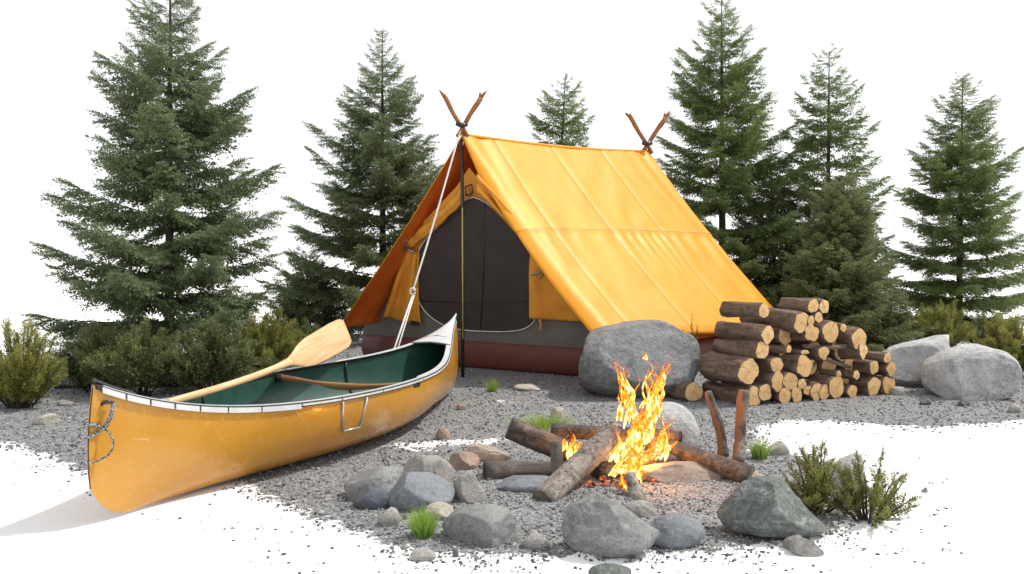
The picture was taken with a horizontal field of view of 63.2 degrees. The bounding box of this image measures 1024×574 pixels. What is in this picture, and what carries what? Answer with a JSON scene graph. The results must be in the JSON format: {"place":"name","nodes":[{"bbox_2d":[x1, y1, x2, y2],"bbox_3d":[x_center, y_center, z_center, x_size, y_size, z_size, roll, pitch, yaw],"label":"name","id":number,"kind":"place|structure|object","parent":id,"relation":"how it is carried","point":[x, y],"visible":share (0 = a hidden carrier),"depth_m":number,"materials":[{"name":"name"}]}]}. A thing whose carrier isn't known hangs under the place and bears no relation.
{"place":"outdoors","nodes":[
{"label":"outdoors","id":0,"kind":"place"},
{"bbox_2d":[0,257,1023,573],"bbox_3d":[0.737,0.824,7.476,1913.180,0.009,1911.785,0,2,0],"label":"ground","id":1,"kind":"structure","parent":0,"point":[60,525],"depth_m":3.76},
{"bbox_2d":[0,313,68,408],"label":"shrub","id":2,"kind":"object","parent":1,"relation":"on","point":[27,380],"visible":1,"depth_m":5.98,"materials":[{"name":"green plant"}]},
{"bbox_2d":[32,413,60,424],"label":"rock","id":3,"kind":"object","parent":1,"relation":"on","point":[49,418],"visible":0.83,"depth_m":5.43,"materials":[{"name":"beige stone"}]},
{"bbox_2d":[48,318,130,392],"bbox_3d":[-3.354,0.552,6.741,0.761,0.602,0.633,1,2,21],"label":"shrub","id":4,"kind":"object","parent":1,"relation":"on","point":[108,344],"visible":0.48,"depth_m":6.71,"materials":[{"name":"green plant"}]},
{"bbox_2d":[54,376,189,388],"bbox_3d":[-3.253,0.805,6.985,1.099,0.110,0.100,0,2,-5],"label":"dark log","id":5,"kind":"object","parent":1,"relation":"on","point":[61,386],"visible":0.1,"depth_m":6.91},
{"bbox_2d":[79,317,188,395],"bbox_3d":[-2.970,0.535,6.548,0.749,0.649,0.700,-2,3,-38],"label":"shrub","id":6,"kind":"object","parent":1,"relation":"on","point":[142,363],"visible":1,"depth_m":6.44,"materials":[{"name":"green plant"}]},
{"bbox_2d":[19,0,286,374],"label":"conifer tree","id":7,"kind":"object","parent":1,"relation":"on","point":[152,173],"visible":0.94,"depth_m":7.40,"materials":[{"name":"green plant"}]},
{"bbox_2d":[162,312,259,390],"bbox_3d":[-2.422,0.522,6.737,0.819,0.662,0.740,0,2,0],"label":"shrub","id":8,"kind":"object","parent":1,"relation":"on","point":[216,355],"visible":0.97,"depth_m":6.60,"materials":[{"name":"green plant"}]},
{"bbox_2d":[230,307,308,368],"bbox_3d":[-2.444,0.489,8.133,0.904,0.624,0.880,0,2,0],"label":"shrub","id":9,"kind":"object","parent":1,"relation":"on","point":[278,345],"visible":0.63,"depth_m":8.04,"materials":[{"name":"green plant"}]},
{"bbox_2d":[242,353,297,376],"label":"shrub","id":10,"kind":"object","parent":1,"relation":"on","point":[265,362],"visible":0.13,"depth_m":7.12,"materials":[{"name":"green plant"}]},
{"bbox_2d":[87,313,457,512],"bbox_3d":[-1.070,0.590,5.034,1.021,0.637,3.628,1,2,20],"label":"canoe","id":11,"kind":"object","parent":1,"relation":"on","point":[163,449],"visible":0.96,"depth_m":4.02,"materials":[{"name":"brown wood"}]},
{"bbox_2d":[73,403,114,463],"bbox_3d":[-1.687,0.591,3.359,0.158,0.239,0.055,-1,3,-31],"label":"bow rope","id":12,"kind":"object","parent":11,"relation":"attached to","point":[107,422],"visible":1,"depth_m":3.36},
{"bbox_2d":[166,319,351,401],"bbox_3d":[-1.421,0.400,4.963,0.079,0.276,1.989,1,2,15],"label":"paddle","id":13,"kind":"object","parent":11,"relation":"on","point":[326,342],"visible":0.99,"depth_m":5.36,"materials":[{"name":"brown wood"}]},
{"bbox_2d":[285,316,320,342],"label":"shrub","id":14,"kind":"object","parent":1,"relation":"on","point":[306,328],"visible":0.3,"depth_m":9.59,"materials":[{"name":"green plant"}]},
{"bbox_2d":[258,247,354,336],"bbox_3d":[-2.732,0.146,11.058,1.651,1.414,1.417,-1,2,-16],"label":"conifer tree","id":15,"kind":"object","parent":1,"relation":"on","point":[321,315],"visible":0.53,"depth_m":10.79,"materials":[{"name":"green plant"}]},
{"bbox_2d":[255,27,444,341],"bbox_3d":[-1.756,-1.297,10.787,3.245,4.155,3.038,0,2,0],"label":"conifer tree","id":16,"kind":"object","parent":1,"relation":"on","point":[407,191],"visible":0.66,"depth_m":10.56,"materials":[{"name":"green plant"}]},
{"bbox_2d":[353,487,389,509],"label":"rock","id":17,"kind":"object","parent":1,"relation":"on","point":[372,498],"visible":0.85,"depth_m":3.62,"materials":[{"name":"grey stone"}]},
{"bbox_2d":[344,466,401,500],"bbox_3d":[-0.614,0.919,3.822,0.292,0.177,0.243,-1,2,-29],"label":"rock","id":18,"kind":"object","parent":1,"relation":"on","point":[385,478],"visible":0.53,"depth_m":3.76,"materials":[{"name":"grey stone"}]},
{"bbox_2d":[378,507,399,525],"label":"rock","id":19,"kind":"object","parent":1,"relation":"on","point":[390,516],"visible":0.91,"depth_m":3.40,"materials":[{"name":"stone"}]},
{"bbox_2d":[388,472,454,510],"bbox_3d":[-0.407,0.917,3.689,0.303,0.192,0.228,0,2,0],"label":"rock","id":20,"kind":"object","parent":1,"relation":"on","point":[417,489],"visible":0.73,"depth_m":3.63,"materials":[{"name":"grey stone"}]},
{"bbox_2d":[399,502,444,538],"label":"grass tuft","id":21,"kind":"object","parent":1,"relation":"on","point":[424,526],"visible":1,"depth_m":3.25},
{"bbox_2d":[410,547,435,561],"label":"rock","id":22,"kind":"object","parent":1,"relation":"on","point":[420,554],"visible":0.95,"depth_m":3.01,"materials":[{"name":"stone"}]},
{"bbox_2d":[403,455,454,483],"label":"rock","id":23,"kind":"object","parent":1,"relation":"on","point":[439,466],"visible":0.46,"depth_m":3.95,"materials":[{"name":"stone"}]},
{"bbox_2d":[425,501,453,519],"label":"rock","id":24,"kind":"object","parent":1,"relation":"on","point":[447,509],"visible":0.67,"depth_m":3.49,"materials":[{"name":"beige stone"}]},
{"bbox_2d":[449,451,479,469],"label":"rock","id":25,"kind":"object","parent":1,"relation":"on","point":[465,460],"visible":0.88,"depth_m":4.32,"materials":[{"name":"stone"}]},
{"bbox_2d":[453,470,484,502],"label":"rock","id":26,"kind":"object","parent":1,"relation":"on","point":[466,486],"visible":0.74,"depth_m":3.74,"materials":[{"name":"stone"}]},
{"bbox_2d":[442,503,519,546],"bbox_3d":[-0.107,0.938,3.279,0.273,0.180,0.232,2,3,35],"label":"rock","id":27,"kind":"object","parent":1,"relation":"on","point":[490,525],"visible":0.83,"depth_m":3.19,"materials":[{"name":"grey stone"}]},
{"bbox_2d":[463,444,510,460],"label":"rock","id":28,"kind":"object","parent":1,"relation":"on","point":[484,452],"visible":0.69,"depth_m":4.48,"materials":[{"name":"beige stone"}]},
{"bbox_2d":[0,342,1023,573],"bbox_3d":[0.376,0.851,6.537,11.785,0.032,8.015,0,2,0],"label":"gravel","id":29,"kind":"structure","parent":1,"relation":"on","point":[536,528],"depth_m":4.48,"materials":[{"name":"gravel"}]},
{"bbox_2d":[496,475,549,492],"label":"rock","id":30,"kind":"object","parent":1,"relation":"on","point":[523,483],"visible":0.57,"depth_m":3.91,"materials":[{"name":"grey stone"}]},
{"bbox_2d":[483,460,564,479],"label":"log","id":31,"kind":"object","parent":1,"relation":"on","point":[497,469],"visible":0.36,"depth_m":4.14,"materials":[{"name":"brown wood"}]},
{"bbox_2d":[522,530,549,549],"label":"rock","id":32,"kind":"object","parent":1,"relation":"on","point":[534,539],"visible":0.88,"depth_m":3.13,"materials":[{"name":"stone"}]},
{"bbox_2d":[498,411,584,430],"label":"grass tuft","id":33,"kind":"object","parent":1,"relation":"on","point":[545,424],"visible":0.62,"depth_m":5.34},
{"bbox_2d":[505,417,582,461],"bbox_3d":[0.221,0.837,4.385,0.521,0.128,0.132,22,-3,-1],"label":"log","id":34,"kind":"object","parent":1,"relation":"on","point":[528,435],"visible":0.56,"depth_m":4.33,"materials":[{"name":"brown wood"}]},
{"bbox_2d":[550,440,562,473],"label":"log","id":35,"kind":"object","parent":1,"relation":"on","point":[556,454],"visible":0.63,"depth_m":4.05,"materials":[{"name":"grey wood"}]},
{"bbox_2d":[343,90,772,377],"bbox_3d":[0.585,-0.641,8.769,3.415,2.827,3.796,2,3,40],"label":"tent","id":36,"kind":"object","parent":1,"relation":"on","point":[543,258],"visible":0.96,"depth_m":7.91,"materials":[{"name":"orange fabric"}]},
{"bbox_2d":[394,131,460,347],"bbox_3d":[-0.767,-0.274,7.022,0.063,2.192,1.011,2,3,35],"label":"guy rope","id":37,"kind":"object","parent":36,"relation":"attached to","point":[413,289],"visible":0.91,"depth_m":7.02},
{"bbox_2d":[524,73,596,146],"bbox_3d":[0.722,-1.408,13.560,2.066,4.013,2.244,0,2,0],"label":"conifer tree","id":38,"kind":"object","parent":1,"relation":"on","point":[574,123],"visible":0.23,"depth_m":13.19,"materials":[{"name":"green plant"}]},
{"bbox_2d":[532,423,621,501],"bbox_3d":[0.324,0.855,3.984,0.640,0.120,0.118,-31,-18,-46],"label":"log","id":39,"kind":"object","parent":1,"relation":"on","point":[578,466],"visible":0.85,"depth_m":3.92,"materials":[{"name":"brown wood"}]},
{"bbox_2d":[561,490,658,557],"bbox_3d":[0.364,0.894,3.118,0.347,0.240,0.189,2,3,39],"label":"rock","id":40,"kind":"object","parent":1,"relation":"on","point":[594,523],"visible":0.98,"depth_m":3.03,"materials":[{"name":"grey stone"}]},
{"bbox_2d":[588,563,631,573],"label":"rock","id":41,"kind":"object","parent":1,"relation":"on","point":[607,568],"visible":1,"depth_m":2.82,"materials":[{"name":"stone"}]},
{"bbox_2d":[581,473,656,487],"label":"embers","id":42,"kind":"object","parent":1,"relation":"on","point":[602,479],"visible":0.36,"depth_m":3.99,"materials":[{"name":"orange"}]},
{"bbox_2d":[562,353,678,489],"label":"campfire flames","id":43,"kind":"object","parent":42,"relation":"on","point":[641,432],"visible":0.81,"depth_m":4.17,"materials":[{"name":"orange"}]},
{"bbox_2d":[577,319,700,397],"bbox_3d":[1.014,0.582,6.667,1.006,0.639,0.755,0,2,0],"label":"boulder","id":44,"kind":"object","parent":1,"relation":"on","point":[626,345],"visible":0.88,"depth_m":6.44,"materials":[{"name":"stone"}]},
{"bbox_2d":[624,471,655,501],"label":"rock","id":45,"kind":"object","parent":1,"relation":"on","point":[635,490],"visible":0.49,"depth_m":3.82,"materials":[{"name":"grey stone"}]},
{"bbox_2d":[627,500,655,516],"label":"rock","id":46,"kind":"object","parent":1,"relation":"on","point":[640,508],"visible":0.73,"depth_m":3.52,"materials":[{"name":"stone"}]},
{"bbox_2d":[590,446,699,479],"bbox_3d":[0.691,0.911,4.236,0.604,0.132,0.130,-5,39,-20],"label":"firewood log","id":47,"kind":"object","parent":1,"relation":"on","point":[603,468],"visible":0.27,"depth_m":4.13,"materials":[{"name":"wood"}]},
{"bbox_2d":[643,402,699,447],"bbox_3d":[0.909,0.819,4.819,0.346,0.304,0.311,0,2,0],"label":"rock","id":48,"kind":"object","parent":1,"relation":"on","point":[683,419],"visible":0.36,"depth_m":4.71,"materials":[{"name":"stone"}]},
{"bbox_2d":[649,514,704,548],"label":"rock","id":49,"kind":"object","parent":1,"relation":"on","point":[678,531],"visible":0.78,"depth_m":3.14,"materials":[{"name":"grey stone"}]},
{"bbox_2d":[641,461,721,482],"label":"rock","id":50,"kind":"object","parent":1,"relation":"on","point":[683,471],"visible":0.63,"depth_m":4.10,"materials":[{"name":"stone"}]},
{"bbox_2d":[668,381,702,400],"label":"log","id":51,"kind":"object","parent":1,"relation":"on","point":[687,391],"visible":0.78,"depth_m":6.28,"materials":[{"name":"brown wood"}]},
{"bbox_2d":[647,440,754,482],"bbox_3d":[0.954,0.880,4.224,0.553,0.115,0.122,13,26,37],"label":"log","id":52,"kind":"object","parent":1,"relation":"on","point":[730,469],"visible":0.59,"depth_m":4.13,"materials":[{"name":"brown wood"}]},
{"bbox_2d":[550,423,681,441],"bbox_3d":[0.547,0.773,4.381,0.690,0.082,0.081,2,-35,5],"label":"log","id":53,"kind":"object","parent":52,"relation":"on","point":[582,432],"visible":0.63,"depth_m":4.36,"materials":[{"name":"brown wood"}]},
{"bbox_2d":[704,390,728,456],"bbox_3d":[1.128,0.751,4.585,0.138,0.366,0.076,0,2,0],"label":"stick","id":54,"kind":"object","parent":1,"relation":"on","point":[719,427],"visible":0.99,"depth_m":4.57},
{"bbox_2d":[702,380,759,405],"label":"log","id":55,"kind":"object","parent":1,"relation":"on","point":[725,392],"visible":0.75,"depth_m":6.26,"materials":[{"name":"brown wood"}]},
{"bbox_2d":[699,351,758,384],"bbox_3d":[1.637,0.615,6.288,0.219,0.230,0.458,12,-4,-25],"label":"log","id":56,"kind":"object","parent":55,"relation":"on","point":[715,366],"visible":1,"depth_m":6.17,"materials":[{"name":"brown wood"}]},
{"bbox_2d":[712,339,768,358],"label":"log","id":57,"kind":"object","parent":56,"relation":"on","point":[756,349],"visible":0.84,"depth_m":6.22,"materials":[{"name":"brown wood"}]},
{"bbox_2d":[714,321,773,344],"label":"log","id":58,"kind":"object","parent":57,"relation":"on","point":[744,331],"visible":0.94,"depth_m":6.27,"materials":[{"name":"brown wood"}]},
{"bbox_2d":[719,301,768,317],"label":"log","id":59,"kind":"object","parent":58,"relation":"on","point":[729,309],"visible":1,"depth_m":6.25,"materials":[{"name":"brown wood"}]},
{"bbox_2d":[653,0,825,303],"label":"conifer tree","id":60,"kind":"object","parent":1,"relation":"on","point":[732,184],"visible":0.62,"depth_m":11.46,"materials":[{"name":"green plant"}]},
{"bbox_2d":[732,389,749,462],"bbox_3d":[1.229,0.755,4.481,0.078,0.395,0.145,1,2,30],"label":"stick","id":61,"kind":"object","parent":1,"relation":"on","point":[742,401],"visible":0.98,"depth_m":4.48,"materials":[{"name":"wood"}]},
{"bbox_2d":[721,381,770,400],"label":"log","id":62,"kind":"object","parent":1,"relation":"on","point":[764,391],"visible":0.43,"depth_m":6.15,"materials":[{"name":"brown wood"}]},
{"bbox_2d":[747,434,778,459],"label":"grass tuft","id":63,"kind":"object","parent":1,"relation":"on","point":[760,452],"visible":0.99,"depth_m":4.51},
{"bbox_2d":[716,476,828,538],"bbox_3d":[1.026,0.880,3.316,0.376,0.246,0.313,-1,2,-20],"label":"rock","id":64,"kind":"object","parent":1,"relation":"on","point":[767,507],"visible":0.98,"depth_m":3.23,"materials":[{"name":"stone"}]},
{"bbox_2d":[728,145,818,302],"bbox_3d":[3.951,-0.735,12.439,1.672,2.823,1.974,-1,2,-30],"label":"conifer tree","id":65,"kind":"object","parent":1,"relation":"on","point":[777,280],"visible":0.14,"depth_m":12.07,"materials":[{"name":"green plant"}]},
{"bbox_2d":[768,441,789,454],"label":"rock","id":66,"kind":"object","parent":1,"relation":"on","point":[781,448],"visible":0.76,"depth_m":4.60,"materials":[{"name":"beige stone"}]},
{"bbox_2d":[769,387,790,402],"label":"log","id":67,"kind":"object","parent":1,"relation":"on","point":[783,395],"visible":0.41,"depth_m":6.22,"materials":[{"name":"beige wood"}]},
{"bbox_2d":[754,370,782,391],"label":"log","id":68,"kind":"object","parent":67,"relation":"on","point":[773,380],"visible":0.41,"depth_m":6.19,"materials":[{"name":"brown wood"}]},
{"bbox_2d":[754,356,782,371],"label":"log","id":69,"kind":"object","parent":68,"relation":"on","point":[771,363],"visible":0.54,"depth_m":6.19,"materials":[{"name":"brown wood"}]},
{"bbox_2d":[790,386,801,401],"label":"log","id":70,"kind":"object","parent":1,"relation":"on","point":[796,394],"visible":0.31,"depth_m":6.26,"materials":[{"name":"wood"}]},
{"bbox_2d":[780,370,797,389],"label":"log","id":71,"kind":"object","parent":70,"relation":"on","point":[789,380],"visible":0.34,"depth_m":6.23,"materials":[{"name":"wood"}]},
{"bbox_2d":[797,378,805,388],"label":"log","id":72,"kind":"object","parent":70,"relation":"on","point":[801,383],"visible":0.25,"depth_m":6.28,"materials":[{"name":"wood"}]},
{"bbox_2d":[767,353,812,376],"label":"log","id":73,"kind":"object","parent":72,"relation":"on","point":[799,365],"visible":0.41,"depth_m":6.29,"materials":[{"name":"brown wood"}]},
{"bbox_2d":[768,343,791,356],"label":"log","id":74,"kind":"object","parent":73,"relation":"on","point":[775,354],"visible":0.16,"depth_m":6.45,"materials":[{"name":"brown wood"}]},
{"bbox_2d":[770,327,790,343],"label":"log","id":75,"kind":"object","parent":74,"relation":"on","point":[781,336],"visible":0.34,"depth_m":6.42,"materials":[{"name":"brown wood"}]},
{"bbox_2d":[739,307,808,333],"bbox_3d":[2.051,0.251,6.522,0.172,0.181,0.596,-8,6,-25],"label":"log","id":76,"kind":"object","parent":75,"relation":"on","point":[790,321],"visible":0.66,"depth_m":6.33,"materials":[{"name":"brown wood"}]},
{"bbox_2d":[790,324,818,341],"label":"log","id":77,"kind":"object","parent":74,"relation":"on","point":[810,333],"visible":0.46,"depth_m":6.31,"materials":[{"name":"beige wood"}]},
{"bbox_2d":[807,311,822,322],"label":"log","id":78,"kind":"object","parent":77,"relation":"on","point":[817,316],"visible":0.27,"depth_m":6.32,"materials":[{"name":"beige wood"}]},
{"bbox_2d":[777,297,818,312],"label":"log","id":79,"kind":"object","parent":78,"relation":"on","point":[808,305],"visible":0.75,"depth_m":6.36,"materials":[{"name":"brown wood"}]},
{"bbox_2d":[789,538,823,556],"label":"rock","id":80,"kind":"object","parent":1,"relation":"on","point":[803,547],"visible":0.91,"depth_m":3.06,"materials":[{"name":"grey stone"}]},
{"bbox_2d":[802,379,820,400],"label":"log","id":81,"kind":"object","parent":1,"relation":"on","point":[815,388],"visible":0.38,"depth_m":6.34,"materials":[{"name":"beige wood"}]},
{"bbox_2d":[769,438,866,514],"bbox_3d":[1.293,0.811,3.571,0.331,0.321,0.396,-1,3,-34],"label":"rosemary bush","id":82,"kind":"object","parent":1,"relation":"on","point":[813,498],"visible":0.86,"depth_m":3.55,"materials":[{"name":"green plant"}]},
{"bbox_2d":[797,373,843,398],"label":"log","id":83,"kind":"object","parent":1,"relation":"on","point":[834,384],"visible":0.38,"depth_m":6.42,"materials":[{"name":"brown wood"}]},
{"bbox_2d":[810,360,816,374],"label":"log","id":84,"kind":"object","parent":83,"relation":"on","point":[813,370],"visible":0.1,"depth_m":6.54,"materials":[{"name":"brown wood"}]},
{"bbox_2d":[789,341,818,359],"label":"log","id":85,"kind":"object","parent":84,"relation":"on","point":[810,343],"visible":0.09,"depth_m":6.54,"materials":[{"name":"brown wood"}]},
{"bbox_2d":[813,319,838,342],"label":"log","id":86,"kind":"object","parent":85,"relation":"on","point":[828,331],"visible":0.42,"depth_m":6.37,"materials":[{"name":"beige wood"}]},
{"bbox_2d":[788,343,828,360],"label":"log","id":87,"kind":"object","parent":84,"relation":"on","point":[819,353],"visible":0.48,"depth_m":6.37,"materials":[{"name":"brown wood"}]},
{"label":"log","id":88,"kind":"object","parent":83,"relation":"on","visible":0},
{"bbox_2d":[813,357,835,369],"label":"log","id":89,"kind":"object","parent":88,"relation":"on","point":[824,365],"visible":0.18,"depth_m":6.59,"materials":[{"name":"brown wood"}]},
{"bbox_2d":[827,349,844,361],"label":"log","id":90,"kind":"object","parent":89,"relation":"on","point":[833,355],"visible":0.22,"depth_m":6.64,"materials":[{"name":"brown wood"}]},
{"bbox_2d":[837,343,867,359],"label":"log","id":91,"kind":"object","parent":90,"relation":"on","point":[860,352],"visible":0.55,"depth_m":6.53,"materials":[{"name":"brown wood"}]},
{"bbox_2d":[836,326,865,349],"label":"log","id":92,"kind":"object","parent":91,"relation":"on","point":[852,337],"visible":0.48,"depth_m":6.49,"materials":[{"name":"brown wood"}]},
{"bbox_2d":[756,43,902,309],"bbox_3d":[4.459,-1.366,11.809,2.105,4.054,2.293,0,2,0],"label":"conifer tree","id":93,"kind":"object","parent":1,"relation":"on","point":[844,139],"visible":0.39,"depth_m":11.58,"materials":[{"name":"green plant"}]},
{"bbox_2d":[829,453,864,489],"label":"rock","id":94,"kind":"object","parent":1,"relation":"on","point":[846,460],"visible":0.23,"depth_m":3.95,"materials":[{"name":"stone"}]},
{"bbox_2d":[776,172,935,351],"bbox_3d":[3.860,-0.259,9.680,1.788,2.185,1.878,0,2,0],"label":"conifer tree","id":95,"kind":"object","parent":1,"relation":"on","point":[851,290],"visible":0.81,"depth_m":9.46,"materials":[{"name":"green plant"}]},
{"bbox_2d":[848,375,880,395],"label":"log","id":96,"kind":"object","parent":1,"relation":"on","point":[867,385],"visible":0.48,"depth_m":6.57,"materials":[{"name":"brown wood"}]},
{"bbox_2d":[852,359,878,374],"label":"log","id":97,"kind":"object","parent":96,"relation":"on","point":[867,366],"visible":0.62,"depth_m":6.58,"materials":[{"name":"brown wood"}]},
{"bbox_2d":[814,445,921,528],"bbox_3d":[1.484,0.819,3.471,0.381,0.342,0.428,-2,3,-45],"label":"rosemary bush","id":98,"kind":"object","parent":1,"relation":"on","point":[880,506],"visible":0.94,"depth_m":3.46,"materials":[{"name":"green plant"}]},
{"bbox_2d":[859,373,894,393],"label":"log","id":99,"kind":"object","parent":1,"relation":"on","point":[887,384],"visible":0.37,"depth_m":6.61,"materials":[{"name":"brown wood"}]},
{"bbox_2d":[874,361,895,376],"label":"log","id":100,"kind":"object","parent":99,"relation":"on","point":[888,369],"visible":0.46,"depth_m":6.63,"materials":[{"name":"brown wood"}]},
{"bbox_2d":[864,351,890,362],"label":"log","id":101,"kind":"object","parent":100,"relation":"on","point":[882,357],"visible":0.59,"depth_m":6.63,"materials":[{"name":"brown wood"}]},
{"bbox_2d":[871,306,923,348],"bbox_3d":[4.361,0.401,9.857,0.965,0.674,0.844,0,2,-13],"label":"shrub","id":102,"kind":"object","parent":1,"relation":"on","point":[899,320],"visible":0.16,"depth_m":9.64,"materials":[{"name":"green plant"}]},
{"bbox_2d":[882,334,949,386],"bbox_3d":[3.456,0.643,7.172,0.692,0.480,0.554,0,2,0],"label":"boulder","id":103,"kind":"object","parent":1,"relation":"on","point":[908,358],"visible":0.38,"depth_m":7.03,"materials":[{"name":"stone"}]},
{"bbox_2d":[905,299,978,347],"bbox_3d":[4.916,0.435,9.661,0.764,0.618,0.733,-1,2,-19],"label":"shrub","id":104,"kind":"object","parent":1,"relation":"on","point":[946,320],"visible":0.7,"depth_m":9.56,"materials":[{"name":"green plant"}]},
{"bbox_2d":[877,72,1023,335],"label":"conifer tree","id":105,"kind":"object","parent":1,"relation":"on","point":[972,185],"visible":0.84,"depth_m":11.11,"materials":[{"name":"green plant"}]},
{"bbox_2d":[919,343,1022,400],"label":"boulder","id":106,"kind":"object","parent":1,"relation":"on","point":[973,372],"visible":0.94,"depth_m":6.38,"materials":[{"name":"stone"}]},
{"bbox_2d":[956,307,995,345],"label":"shrub","id":107,"kind":"object","parent":1,"relation":"on","point":[978,321],"visible":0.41,"depth_m":9.81,"materials":[{"name":"green plant"}]},
{"bbox_2d":[970,310,1023,373],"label":"shrub","id":108,"kind":"object","parent":1,"relation":"on","point":[1007,336],"visible":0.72,"depth_m":7.65,"materials":[{"name":"green plant"}]},
{"bbox_2d":[0,0,1023,256],"label":"sky","id":109,"kind":"structure","parent":0,"point":[300,54],"materials":[{"name":"white"}]},
{"bbox_2d":[759,283,792,307],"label":"shrub","id":110,"kind":"object","parent":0,"point":[772,294],"visible":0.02,"depth_m":10.96,"materials":[{"name":"green plant"}]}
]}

